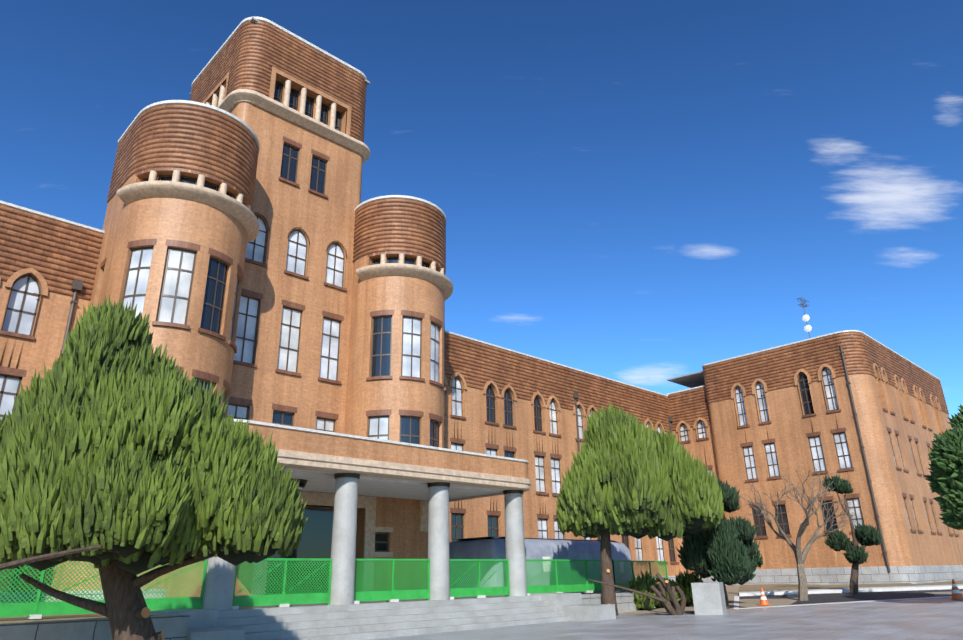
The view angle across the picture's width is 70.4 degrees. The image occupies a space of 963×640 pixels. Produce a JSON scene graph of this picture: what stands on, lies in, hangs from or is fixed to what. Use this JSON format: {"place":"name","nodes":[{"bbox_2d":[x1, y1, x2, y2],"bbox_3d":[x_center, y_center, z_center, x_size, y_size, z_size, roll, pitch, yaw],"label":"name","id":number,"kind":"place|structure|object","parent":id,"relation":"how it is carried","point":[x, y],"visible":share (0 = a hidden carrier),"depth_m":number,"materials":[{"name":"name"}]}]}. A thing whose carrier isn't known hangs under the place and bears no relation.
{"place":"outdoors","nodes":[
{"label":"outdoors","id":0,"kind":"place"},
{"bbox_2d":[0,580,962,639],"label":"site paving","id":1,"kind":"structure","parent":0,"point":[919,616],"depth_m":19.18,"materials":[{"name":"grey concrete"}]},
{"bbox_2d":[0,558,667,618],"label":"construction fence","id":2,"kind":"object","parent":1,"relation":"on","point":[37,609],"visible":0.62,"depth_m":18.77,"materials":[{"name":"green"}]},
{"bbox_2d":[449,537,632,592],"bbox_3d":[2.924,11.102,30.622,9.560,2.400,3.180,18,-28,-41],"label":"tarp stack","id":3,"kind":"object","parent":1,"relation":"on","point":[491,548],"visible":0.35,"depth_m":28.64,"materials":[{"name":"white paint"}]},
{"bbox_2d":[589,573,685,614],"bbox_3d":[5.717,9.641,23.590,3.734,1.656,1.496,9,-23,-26],"label":"gnarled tree stump","id":4,"kind":"object","parent":1,"relation":"on","point":[672,606],"visible":0.9,"depth_m":23.70,"materials":[{"name":"brown plant"}]},
{"bbox_2d":[760,588,770,605],"bbox_3d":[11.103,10.901,26.910,0.344,0.638,0.344,18,-28,-41],"label":"traffic cone","id":5,"kind":"object","parent":1,"relation":"on","point":[763,600],"visible":1,"depth_m":26.80,"materials":[{"name":"orange plastic"}]},
{"bbox_2d":[950,579,962,599],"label":"traffic cone","id":6,"kind":"object","parent":1,"relation":"on","point":[956,594],"visible":1,"depth_m":26.04,"materials":[{"name":"orange plastic"}]},
{"bbox_2d":[0,0,962,418],"label":"sky","id":7,"kind":"structure","parent":0,"point":[645,194],"materials":[{"name":"blue"}]},
{"bbox_2d":[618,586,962,614],"bbox_3d":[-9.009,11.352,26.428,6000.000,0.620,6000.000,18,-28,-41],"label":"ground","id":8,"kind":"structure","parent":0,"point":[732,591],"depth_m":27.98,"materials":[{"name":"asphalt"}]},
{"bbox_2d":[0,296,307,639],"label":"juniper tree","id":9,"kind":"object","parent":8,"relation":"on","point":[127,448],"visible":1,"depth_m":9.91,"materials":[{"name":"green plant"}]},
{"bbox_2d":[0,545,101,570],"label":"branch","id":10,"kind":"object","parent":9,"relation":"attached to","point":[11,564],"visible":1,"depth_m":5.52,"materials":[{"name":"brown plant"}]},
{"bbox_2d":[0,17,962,597],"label":"building walls","id":11,"kind":"structure","parent":8,"relation":"on","point":[900,397],"depth_m":31.96,"materials":[{"name":"brick"}]},
{"bbox_2d":[0,80,954,594],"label":"windows","id":12,"kind":"structure","parent":11,"relation":"in","point":[172,308],"depth_m":29.91,"materials":[{"name":"glass"}]},
{"bbox_2d":[797,297,811,337],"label":"roof antenna","id":13,"kind":"object","parent":11,"relation":"on","point":[807,327],"visible":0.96,"depth_m":49.54,"materials":[{"name":"white paint"}]},
{"bbox_2d":[0,17,962,639],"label":"building trim","id":14,"kind":"structure","parent":8,"relation":"on","point":[348,481],"depth_m":22.52,"materials":[{"name":"grey concrete"}]},
{"bbox_2d":[556,403,723,615],"bbox_3d":[6.014,7.062,25.771,6.414,8.247,4.591,6,-22,-17],"label":"juniper tree","id":15,"kind":"object","parent":8,"relation":"on","point":[628,475],"visible":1,"depth_m":24.78,"materials":[{"name":"green plant"}]},
{"bbox_2d":[627,569,702,609],"bbox_3d":[7.494,10.864,27.574,3.818,1.542,1.638,7,-22,-21],"label":"shrub","id":16,"kind":"object","parent":8,"relation":"on","point":[644,584],"visible":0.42,"depth_m":27.07,"materials":[{"name":"green plant"}]},
{"bbox_2d":[676,477,762,608],"bbox_3d":[9.274,8.914,27.006,3.306,4.859,3.343,18,-28,-41],"label":"pine tree","id":17,"kind":"object","parent":8,"relation":"on","point":[726,552],"visible":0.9,"depth_m":26.05,"materials":[{"name":"green plant"}]},
{"bbox_2d":[742,467,855,600],"bbox_3d":[13.442,9.001,28.777,4.620,5.554,4.285,-10,-23,23],"label":"bare deciduous tree","id":18,"kind":"object","parent":8,"relation":"on","point":[800,558],"visible":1,"depth_m":29.12,"materials":[{"name":"brown plant"}]},
{"bbox_2d":[822,474,882,593],"bbox_3d":[17.448,10.032,32.280,1.958,5.689,2.466,18,-28,-41],"label":"pine tree","id":19,"kind":"object","parent":8,"relation":"on","point":[864,536],"visible":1,"depth_m":31.89,"materials":[{"name":"green plant"}]},
{"bbox_2d":[924,404,962,529],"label":"broadleaf tree","id":20,"kind":"object","parent":8,"relation":"on","point":[945,477],"visible":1,"depth_m":23.11,"materials":[{"name":"green plant"}]}
]}

